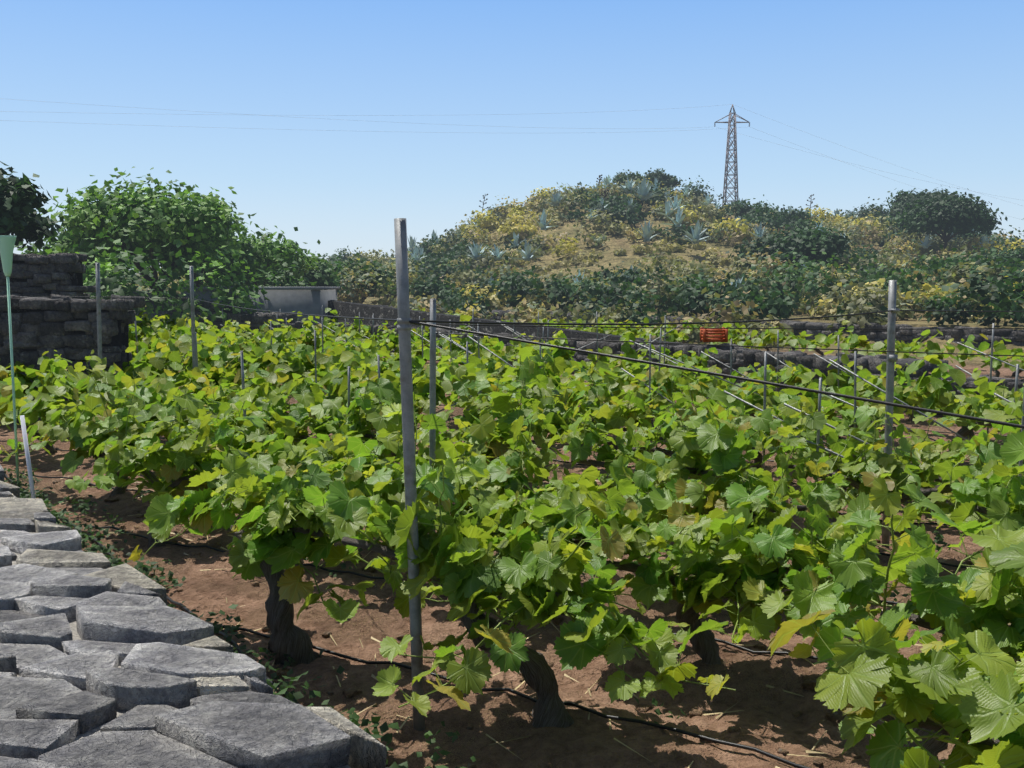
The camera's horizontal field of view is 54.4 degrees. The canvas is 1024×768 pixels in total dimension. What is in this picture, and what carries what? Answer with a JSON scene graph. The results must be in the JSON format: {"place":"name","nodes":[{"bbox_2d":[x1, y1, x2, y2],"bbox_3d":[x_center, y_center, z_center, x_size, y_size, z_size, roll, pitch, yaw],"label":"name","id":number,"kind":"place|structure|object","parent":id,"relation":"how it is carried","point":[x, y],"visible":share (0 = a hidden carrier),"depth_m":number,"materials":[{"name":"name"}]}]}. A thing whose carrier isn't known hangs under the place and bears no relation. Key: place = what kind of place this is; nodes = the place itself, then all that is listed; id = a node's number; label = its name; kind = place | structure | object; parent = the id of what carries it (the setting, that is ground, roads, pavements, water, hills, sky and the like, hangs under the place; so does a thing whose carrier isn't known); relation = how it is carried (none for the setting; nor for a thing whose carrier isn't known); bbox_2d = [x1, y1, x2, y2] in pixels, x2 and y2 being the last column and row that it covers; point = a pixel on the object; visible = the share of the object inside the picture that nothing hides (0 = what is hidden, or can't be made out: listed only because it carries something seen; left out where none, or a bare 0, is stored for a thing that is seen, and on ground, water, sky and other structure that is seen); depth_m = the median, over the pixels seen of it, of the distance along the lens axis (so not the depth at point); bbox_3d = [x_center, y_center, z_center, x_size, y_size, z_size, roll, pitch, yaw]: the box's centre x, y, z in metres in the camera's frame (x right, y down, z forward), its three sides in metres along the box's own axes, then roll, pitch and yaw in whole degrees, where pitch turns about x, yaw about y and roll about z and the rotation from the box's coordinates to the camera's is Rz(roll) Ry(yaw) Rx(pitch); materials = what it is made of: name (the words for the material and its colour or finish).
{"place":"outdoors","nodes":[
{"label":"outdoors","id":0,"kind":"place"},
{"bbox_2d":[0,465,386,767],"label":"flagstone path","id":1,"kind":"structure","parent":0,"point":[181,689],"depth_m":3.74,"materials":[{"name":"grey stone"}]},
{"bbox_2d":[0,202,1023,767],"bbox_3d":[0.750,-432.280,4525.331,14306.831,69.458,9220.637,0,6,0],"label":"ground","id":2,"kind":"structure","parent":0,"point":[766,720],"depth_m":5.17,"materials":[{"name":"brown soil"}]},
{"bbox_2d":[0,235,19,483],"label":"green funnel trap","id":3,"kind":"object","parent":2,"relation":"on","point":[7,243],"visible":0.91,"depth_m":8.95,"materials":[{"name":"green plastic"}]},
{"bbox_2d":[20,415,35,497],"bbox_3d":[-3.666,0.712,7.583,0.135,0.953,0.031,2,6,17],"label":"white stake","id":4,"kind":"object","parent":2,"relation":"on","point":[27,454],"visible":0.59,"depth_m":7.56,"materials":[{"name":"white plastic"}]},
{"bbox_2d":[10,492,350,767],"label":"mortar","id":5,"kind":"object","parent":2,"relation":"on","point":[73,627],"depth_m":4.08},
{"bbox_2d":[95,287,339,327],"bbox_3d":[-9.260,-2.003,30.453,7.480,1.930,3.160,0,6,0],"label":"cistern","id":6,"kind":"object","parent":2,"relation":"on","point":[309,300],"visible":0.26,"depth_m":28.91,"materials":[{"name":"concrete"}]},
{"bbox_2d":[4,463,952,767],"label":"weeds","id":7,"kind":"object","parent":2,"relation":"on","point":[292,695],"visible":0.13,"depth_m":5.58,"materials":[{"name":"green plant"}]},
{"bbox_2d":[0,228,960,303],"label":"tree wood","id":8,"kind":"object","parent":2,"relation":"on","point":[945,238],"visible":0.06,"depth_m":30.43,"materials":[{"name":"brown wood"}]},
{"bbox_2d":[0,363,1006,767],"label":"drip pipes","id":9,"kind":"object","parent":2,"relation":"on","point":[710,739],"visible":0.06,"depth_m":5.20,"materials":[{"name":"black plastic"}]},
{"bbox_2d":[0,305,1023,767],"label":"vine","id":10,"kind":"object","parent":2,"relation":"on","point":[980,693],"depth_m":5.84,"materials":[{"name":"green plant"}]},
{"bbox_2d":[0,161,1023,348],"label":"shrubs","id":11,"kind":"object","parent":2,"relation":"on","point":[966,273],"visible":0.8,"depth_m":37.25,"materials":[{"name":"green plant"}]},
{"bbox_2d":[0,253,1023,420],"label":"dry stone walls","id":12,"kind":"structure","parent":2,"relation":"on","point":[46,315],"depth_m":17.13,"materials":[{"name":"grey stone"}]},
{"bbox_2d":[700,327,727,341],"bbox_3d":[3.726,-0.911,18.371,0.450,0.260,0.330,0,6,0],"label":"crate","id":13,"kind":"object","parent":12,"relation":"on","point":[722,337],"visible":0.99,"depth_m":18.23,"materials":[{"name":"orange plastic"}]},
{"bbox_2d":[52,465,972,767],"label":"fallen leaves","id":14,"kind":"object","parent":2,"relation":"on","point":[836,717],"visible":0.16,"depth_m":4.87,"materials":[{"name":"plant"}]},
{"bbox_2d":[16,443,1010,767],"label":"straw litter","id":15,"kind":"object","parent":2,"relation":"on","point":[528,637],"visible":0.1,"depth_m":4.89,"materials":[{"name":"beige plant"}]},
{"bbox_2d":[95,218,1023,730],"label":"posts","id":16,"kind":"object","parent":2,"relation":"on","point":[403,318],"visible":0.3,"depth_m":7.26,"materials":[{"name":"grey metal"}]},
{"bbox_2d":[63,296,1023,428],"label":"wires","id":17,"kind":"object","parent":16,"relation":"attached to","point":[417,322],"visible":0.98,"depth_m":4.87,"materials":[{"name":"grey metal"}]},
{"bbox_2d":[407,175,999,289],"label":"agave plants","id":18,"kind":"object","parent":2,"relation":"on","point":[643,189],"visible":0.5,"depth_m":68.12,"materials":[{"name":"green plant"}]},
{"bbox_2d":[479,175,814,217],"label":"flower stalks","id":19,"kind":"object","parent":18,"relation":"on","point":[605,195],"visible":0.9,"depth_m":89.90,"materials":[{"name":"brown plant"}]},
{"bbox_2d":[714,104,749,204],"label":"pylon","id":20,"kind":"object","parent":2,"relation":"on","point":[734,165],"visible":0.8,"depth_m":112.70,"materials":[{"name":"silver metal"}]},
{"bbox_2d":[0,99,1021,219],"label":"power lines","id":21,"kind":"object","parent":20,"relation":"attached to","point":[471,125],"visible":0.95,"depth_m":63.39,"materials":[{"name":"grey metal"}]},
{"bbox_2d":[0,0,1023,269],"label":"sky","id":22,"kind":"structure","parent":0,"point":[932,89],"materials":[{"name":"blue"}]}
]}

